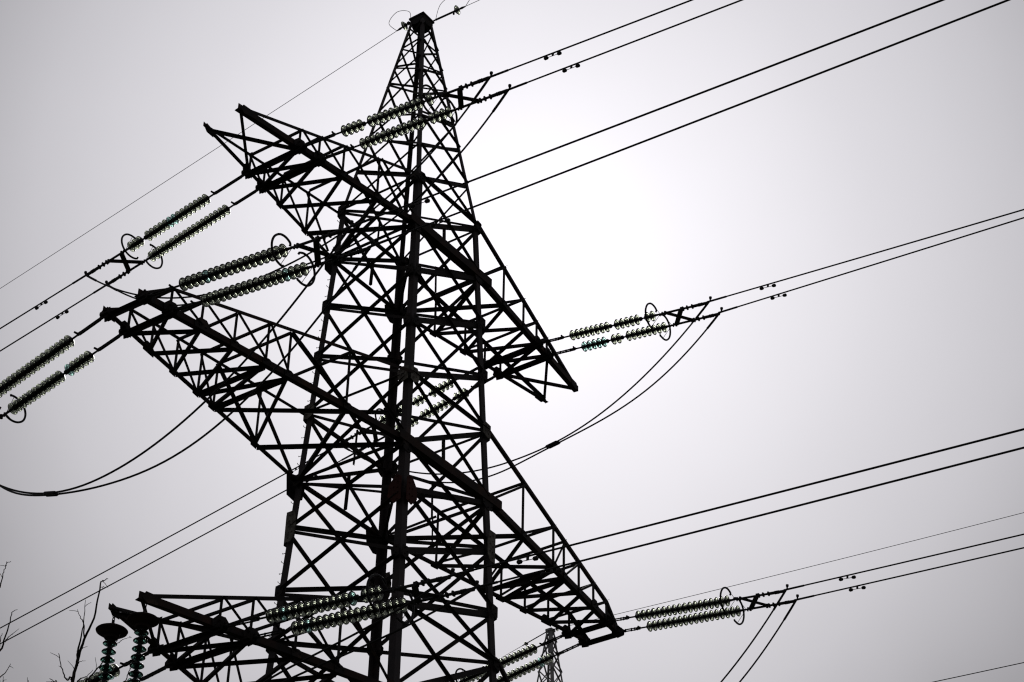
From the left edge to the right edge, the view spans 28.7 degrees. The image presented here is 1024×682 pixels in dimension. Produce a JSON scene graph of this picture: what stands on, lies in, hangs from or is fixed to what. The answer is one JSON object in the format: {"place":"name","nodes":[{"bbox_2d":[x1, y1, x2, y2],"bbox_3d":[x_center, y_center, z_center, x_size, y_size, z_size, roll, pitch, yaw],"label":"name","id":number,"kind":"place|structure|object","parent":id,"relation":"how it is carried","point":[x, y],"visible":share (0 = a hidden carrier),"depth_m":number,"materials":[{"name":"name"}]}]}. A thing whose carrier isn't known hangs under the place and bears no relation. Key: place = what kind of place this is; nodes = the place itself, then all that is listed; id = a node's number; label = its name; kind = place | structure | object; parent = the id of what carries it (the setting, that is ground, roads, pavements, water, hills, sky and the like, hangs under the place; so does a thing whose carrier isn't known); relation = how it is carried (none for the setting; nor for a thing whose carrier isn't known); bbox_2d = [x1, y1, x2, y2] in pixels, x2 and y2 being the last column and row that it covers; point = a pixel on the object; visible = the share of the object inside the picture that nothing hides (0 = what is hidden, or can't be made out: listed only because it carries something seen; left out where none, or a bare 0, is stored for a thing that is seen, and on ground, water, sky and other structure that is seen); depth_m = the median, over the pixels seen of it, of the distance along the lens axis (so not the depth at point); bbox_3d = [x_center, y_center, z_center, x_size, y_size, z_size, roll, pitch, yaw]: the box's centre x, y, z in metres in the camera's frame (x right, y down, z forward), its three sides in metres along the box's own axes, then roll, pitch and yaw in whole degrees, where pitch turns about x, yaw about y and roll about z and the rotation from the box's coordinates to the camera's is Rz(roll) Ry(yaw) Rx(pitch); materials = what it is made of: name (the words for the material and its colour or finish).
{"place":"outdoors","nodes":[
{"label":"outdoors","id":0,"kind":"place"},
{"bbox_2d":[359,426,384,441],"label":"spacer frame","id":1,"kind":"object","parent":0,"point":[375,437],"visible":0.3,"depth_m":77.01,"materials":[{"name":"metal"}]},
{"bbox_2d":[0,431,359,628],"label":"conductor","id":2,"kind":"object","parent":1,"relation":"attached to","point":[347,439],"visible":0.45,"depth_m":81.43,"materials":[{"name":"metal"}]},
{"bbox_2d":[344,301,709,474],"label":"jumper cable","id":3,"kind":"object","parent":2,"relation":"attached to","point":[670,348],"visible":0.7,"depth_m":69.75,"materials":[{"name":"black metal"}]},
{"bbox_2d":[0,440,373,643],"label":"conductor","id":4,"kind":"object","parent":1,"relation":"attached to","point":[361,449],"visible":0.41,"depth_m":82.41,"materials":[{"name":"metal"}]},
{"bbox_2d":[0,0,1023,681],"label":"sky","id":5,"kind":"structure","parent":0,"point":[103,102],"materials":[{"name":"white"}]},
{"label":"ground","id":6,"kind":"structure","parent":0,"visible":0},
{"bbox_2d":[0,561,28,681],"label":"bare tree","id":7,"kind":"object","parent":6,"relation":"on","point":[4,640],"visible":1,"depth_m":28.39,"materials":[{"name":"black plant"}]},
{"bbox_2d":[46,578,134,681],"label":"bare tree","id":8,"kind":"object","parent":6,"relation":"on","point":[78,654],"visible":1,"depth_m":26.72,"materials":[{"name":"black plant"}]},
{"bbox_2d":[99,11,624,681],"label":"pylon","id":9,"kind":"object","parent":6,"relation":"on","point":[399,487],"visible":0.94,"depth_m":64.72,"materials":[{"name":"metal"}]},
{"bbox_2d":[0,317,103,408],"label":"insulator string","id":10,"kind":"object","parent":9,"relation":"attached to","point":[37,363],"visible":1,"depth_m":57.63,"materials":[{"name":"metal"}]},
{"bbox_2d":[2,334,122,422],"bbox_3d":[-13.148,1.080,58.474,5.444,0.987,0.791,-31,-46,26],"label":"insulator string","id":11,"kind":"object","parent":9,"relation":"attached to","point":[48,384],"visible":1,"depth_m":58.51,"materials":[{"name":"metal"}]},
{"bbox_2d":[95,609,127,681],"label":"support string","id":12,"kind":"object","parent":9,"relation":"hanging from","point":[109,633],"visible":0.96,"depth_m":51.95,"materials":[{"name":"metal"}]},
{"bbox_2d":[79,651,148,681],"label":"insulator string","id":13,"kind":"object","parent":9,"relation":"attached to","point":[115,672],"visible":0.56,"depth_m":55.01,"materials":[{"name":"metal"}]},
{"bbox_2d":[127,602,159,681],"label":"support string","id":14,"kind":"object","parent":9,"relation":"hanging from","point":[144,621],"visible":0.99,"depth_m":51.39,"materials":[{"name":"glass"}]},
{"bbox_2d":[126,665,165,681],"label":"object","id":15,"kind":"object","parent":9,"relation":"attached to","point":[151,674],"visible":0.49,"depth_m":55.38,"materials":[{"name":"metal"}]},
{"bbox_2d":[121,175,243,259],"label":"insulator string","id":16,"kind":"object","parent":9,"relation":"attached to","point":[137,242],"visible":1,"depth_m":66.84,"materials":[{"name":"metal"}]},
{"bbox_2d":[106,251,142,272],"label":"spacer frame","id":17,"kind":"object","parent":16,"relation":"attached to","point":[124,260],"visible":1,"depth_m":68.41,"materials":[{"name":"metal"}]},
{"bbox_2d":[0,260,107,328],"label":"conductor","id":18,"kind":"object","parent":17,"relation":"attached to","point":[92,271],"visible":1,"depth_m":69.35,"materials":[{"name":"metal"}]},
{"bbox_2d":[0,271,128,351],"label":"conductor","id":19,"kind":"object","parent":17,"relation":"attached to","point":[119,276],"visible":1,"depth_m":70.12,"materials":[{"name":"metal"}]},
{"bbox_2d":[142,189,258,268],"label":"insulator string","id":20,"kind":"object","parent":9,"relation":"attached to","point":[197,227],"visible":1,"depth_m":67.37,"materials":[{"name":"glass"}]},
{"bbox_2d":[147,233,295,297],"bbox_3d":[-7.930,-1.951,54.328,5.533,0.982,0.791,-16,-39,30],"label":"insulator string","id":21,"kind":"object","parent":9,"relation":"attached to","point":[232,267],"visible":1,"depth_m":54.12,"materials":[{"name":"glass"}]},
{"bbox_2d":[295,236,338,267],"bbox_3d":[-5.171,-2.370,53.198,0.828,0.257,1.016,-22,-41,29],"label":"spacer frame","id":22,"kind":"object","parent":21,"relation":"attached to","point":[317,251],"visible":0.99,"depth_m":53.18,"materials":[{"name":"metal"}]},
{"bbox_2d":[316,0,943,241],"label":"conductor","id":23,"kind":"object","parent":22,"relation":"attached to","point":[342,230],"visible":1,"depth_m":48.50,"materials":[{"name":"metal"}]},
{"bbox_2d":[0,226,350,494],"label":"jumper cable","id":24,"kind":"object","parent":23,"relation":"hanging from","point":[241,364],"visible":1,"depth_m":52.28,"materials":[{"name":"black metal"}]},
{"bbox_2d":[337,0,1009,260],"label":"conductor","id":25,"kind":"object","parent":22,"relation":"attached to","point":[362,250],"visible":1,"depth_m":48.77,"materials":[{"name":"metal"}]},
{"bbox_2d":[1,246,370,495],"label":"jumper cable","id":26,"kind":"object","parent":25,"relation":"hanging from","point":[273,370],"visible":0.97,"depth_m":52.87,"materials":[{"name":"black metal"}]},
{"bbox_2d":[43,491,57,496],"bbox_3d":[-12.614,4.181,54.653,0.592,0.257,0.251,-22,-41,29],"label":"cable spacer","id":27,"kind":"object","parent":26,"relation":"attached to","point":[49,493],"visible":1,"depth_m":54.57,"materials":[{"name":"metal"}]},
{"bbox_2d":[173,252,315,311],"bbox_3d":[-7.259,-1.423,55.010,5.383,0.987,0.791,-15,-38,30],"label":"insulator string","id":28,"kind":"object","parent":9,"relation":"attached to","point":[277,277],"visible":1,"depth_m":54.69,"materials":[{"name":"glass"}]},
{"bbox_2d":[223,574,391,627],"bbox_3d":[-5.324,6.861,51.606,5.843,0.982,0.791,-16,-38,30],"label":"insulator string","id":29,"kind":"object","parent":9,"relation":"attached to","point":[327,604],"visible":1,"depth_m":51.35,"materials":[{"name":"metal"}]},
{"bbox_2d":[252,586,415,638],"bbox_3d":[-4.562,7.327,52.285,5.683,0.987,0.791,-16,-39,30],"label":"insulator string","id":30,"kind":"object","parent":9,"relation":"attached to","point":[338,618],"visible":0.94,"depth_m":51.98,"materials":[{"name":"glass"}]},
{"bbox_2d":[392,582,440,603],"bbox_3d":[-2.395,6.354,50.405,0.880,0.244,1.040,-22,-41,29],"label":"spacer frame","id":31,"kind":"object","parent":30,"relation":"attached to","point":[415,591],"visible":0.98,"depth_m":50.37,"materials":[{"name":"metal"}]},
{"bbox_2d":[415,428,1023,586],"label":"conductor","id":32,"kind":"object","parent":31,"relation":"attached to","point":[452,574],"visible":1,"depth_m":46.07,"materials":[{"name":"metal"}]},
{"bbox_2d":[263,575,450,681],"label":"jumper cable","id":33,"kind":"object","parent":32,"relation":"hanging from","point":[376,622],"visible":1,"depth_m":49.03,"materials":[{"name":"black metal"}]},
{"bbox_2d":[439,447,1023,598],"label":"conductor","id":34,"kind":"object","parent":31,"relation":"attached to","point":[477,586],"visible":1,"depth_m":46.85,"materials":[{"name":"metal"}]},
{"bbox_2d":[282,586,474,681],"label":"jumper cable","id":35,"kind":"object","parent":34,"relation":"hanging from","point":[403,627],"visible":1,"depth_m":49.44,"materials":[{"name":"black metal"}]},
{"bbox_2d":[302,84,440,147],"bbox_3d":[-4.426,-6.968,62.683,5.714,0.982,0.791,-16,-38,30],"label":"insulator string","id":36,"kind":"object","parent":9,"relation":"attached to","point":[404,109],"visible":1,"depth_m":62.42,"materials":[{"name":"metal"}]},
{"bbox_2d":[322,97,459,159],"bbox_3d":[-3.751,-6.533,63.345,5.674,0.987,0.791,-16,-39,30],"label":"insulator string","id":37,"kind":"object","parent":9,"relation":"attached to","point":[392,132],"visible":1,"depth_m":63.01,"materials":[{"name":"metal"}]},
{"bbox_2d":[441,86,479,109],"bbox_3d":[-1.569,-7.483,61.490,0.883,0.280,0.984,-22,-41,29],"label":"spacer frame","id":38,"kind":"object","parent":37,"relation":"attached to","point":[459,96],"visible":0.98,"depth_m":61.47,"materials":[{"name":"metal"}]},
{"bbox_2d":[460,0,692,90],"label":"conductor","id":39,"kind":"object","parent":38,"relation":"attached to","point":[481,80],"visible":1,"depth_m":59.31,"materials":[{"name":"metal"}]},
{"bbox_2d":[85,77,489,298],"bbox_3d":[-7.696,-3.613,63.604,17.328,3.851,0.100,-22,-41,29],"label":"jumper cable","id":40,"kind":"object","parent":39,"relation":"hanging from","point":[421,163],"visible":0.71,"depth_m":60.68,"materials":[{"name":"black metal"}]},
{"bbox_2d":[479,0,742,102],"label":"conductor","id":41,"kind":"object","parent":38,"relation":"attached to","point":[499,93],"visible":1,"depth_m":59.76,"materials":[{"name":"metal"}]},
{"bbox_2d":[106,89,508,305],"bbox_3d":[-7.313,-3.477,63.932,17.249,3.877,0.751,-22,-41,29],"label":"jumper cable","id":42,"kind":"object","parent":41,"relation":"hanging from","point":[456,157],"visible":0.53,"depth_m":61.08,"materials":[{"name":"black metal"}]},
{"bbox_2d":[397,21,409,30],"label":"earth wire insulator","id":43,"kind":"object","parent":9,"relation":"attached to","point":[404,25],"visible":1,"depth_m":76.23,"materials":[{"name":"metal"}]},
{"bbox_2d":[0,31,396,288],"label":"earth wire","id":44,"kind":"object","parent":43,"relation":"attached to","point":[199,159],"visible":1,"depth_m":81.58,"materials":[{"name":"grey metal"}]},
{"bbox_2d":[375,367,477,423],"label":"insulator string","id":45,"kind":"object","parent":9,"relation":"attached to","point":[420,399],"visible":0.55,"depth_m":75.25,"materials":[{"name":"glass"}]},
{"bbox_2d":[395,376,493,431],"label":"insulator string","id":46,"kind":"object","parent":9,"relation":"attached to","point":[438,407],"visible":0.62,"depth_m":75.88,"materials":[{"name":"glass"}]},
{"bbox_2d":[433,5,464,20],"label":"earth wire insulator","id":47,"kind":"object","parent":9,"relation":"attached to","point":[457,9],"visible":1,"depth_m":75.84,"materials":[{"name":"metal"}]},
{"bbox_2d":[455,635,561,681],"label":"insulator string","id":48,"kind":"object","parent":9,"relation":"attached to","point":[519,654],"visible":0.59,"depth_m":73.12,"materials":[{"name":"glass"}]},
{"bbox_2d":[497,643,578,681],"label":"insulator string","id":49,"kind":"object","parent":9,"relation":"attached to","point":[525,669],"visible":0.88,"depth_m":73.64,"materials":[{"name":"glass"}]},
{"bbox_2d":[541,303,663,343],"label":"insulator string","id":50,"kind":"object","parent":9,"relation":"attached to","point":[597,329],"visible":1,"depth_m":71.27,"materials":[{"name":"glass"}]},
{"bbox_2d":[663,307,692,326],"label":"spacer frame","id":51,"kind":"object","parent":50,"relation":"attached to","point":[678,316],"visible":0.91,"depth_m":70.26,"materials":[{"name":"metal"}]},
{"bbox_2d":[681,209,1023,310],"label":"conductor","id":52,"kind":"object","parent":51,"relation":"attached to","point":[761,287],"visible":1,"depth_m":67.06,"materials":[{"name":"metal"}]},
{"bbox_2d":[693,217,1023,321],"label":"conductor","id":53,"kind":"object","parent":51,"relation":"attached to","point":[703,317],"visible":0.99,"depth_m":67.73,"materials":[{"name":"metal"}]},
{"bbox_2d":[357,311,720,482],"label":"jumper cable","id":54,"kind":"object","parent":53,"relation":"hanging from","point":[701,335],"visible":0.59,"depth_m":69.97,"materials":[{"name":"black metal"}]},
{"bbox_2d":[545,441,559,448],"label":"cable spacer","id":55,"kind":"object","parent":54,"relation":"attached to","point":[552,445],"visible":1,"depth_m":70.52,"materials":[{"name":"metal"}]},
{"bbox_2d":[551,314,674,355],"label":"insulator string","id":56,"kind":"object","parent":9,"relation":"attached to","point":[618,338],"visible":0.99,"depth_m":71.79,"materials":[{"name":"glass"}]},
{"bbox_2d":[611,587,737,621],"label":"insulator string","id":57,"kind":"object","parent":9,"relation":"attached to","point":[685,608],"visible":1,"depth_m":69.66,"materials":[{"name":"glass"}]},
{"bbox_2d":[621,597,748,632],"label":"insulator string","id":58,"kind":"object","parent":9,"relation":"attached to","point":[669,622],"visible":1,"depth_m":70.32,"materials":[{"name":"glass"}]},
{"bbox_2d":[738,593,767,610],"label":"spacer frame","id":59,"kind":"object","parent":58,"relation":"attached to","point":[754,601],"visible":1,"depth_m":68.72,"materials":[{"name":"metal"}]},
{"bbox_2d":[757,534,1023,597],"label":"conductor","id":60,"kind":"object","parent":59,"relation":"attached to","point":[768,593],"visible":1,"depth_m":66.36,"materials":[{"name":"metal"}]},
{"bbox_2d":[720,589,786,681],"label":"jumper cable","id":61,"kind":"object","parent":60,"relation":"hanging from","point":[774,608],"visible":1,"depth_m":67.48,"materials":[{"name":"black metal"}]},
{"bbox_2d":[768,547,1023,607],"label":"conductor","id":62,"kind":"object","parent":59,"relation":"attached to","point":[851,589],"visible":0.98,"depth_m":67.02,"materials":[{"name":"metal"}]},
{"bbox_2d":[739,599,796,681],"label":"jumper cable","id":63,"kind":"object","parent":62,"relation":"hanging from","point":[784,619],"visible":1,"depth_m":68.14,"materials":[{"name":"black metal"}]},
{"bbox_2d":[537,627,562,681],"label":"distant mast","id":64,"kind":"object","parent":6,"relation":"on","point":[551,670],"visible":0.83,"depth_m":147.01,"materials":[{"name":"grey metal"}]},
{"bbox_2d":[522,632,545,645],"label":"earth wire insulator","id":65,"kind":"object","parent":64,"relation":"attached to","point":[525,643],"visible":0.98,"depth_m":149.15,"materials":[{"name":"metal"}]},
{"bbox_2d":[933,662,1023,681],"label":"conductor","id":66,"kind":"object","parent":64,"relation":"attached to","point":[978,672],"visible":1,"depth_m":131.49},
{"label":"earth wire insulator","id":67,"kind":"object","parent":64,"relation":"attached to","visible":0},
{"bbox_2d":[570,512,1023,625],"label":"earth wire","id":68,"kind":"object","parent":67,"relation":"attached to","point":[822,563],"visible":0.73,"depth_m":137.71,"materials":[{"name":"grey metal"}]}
]}

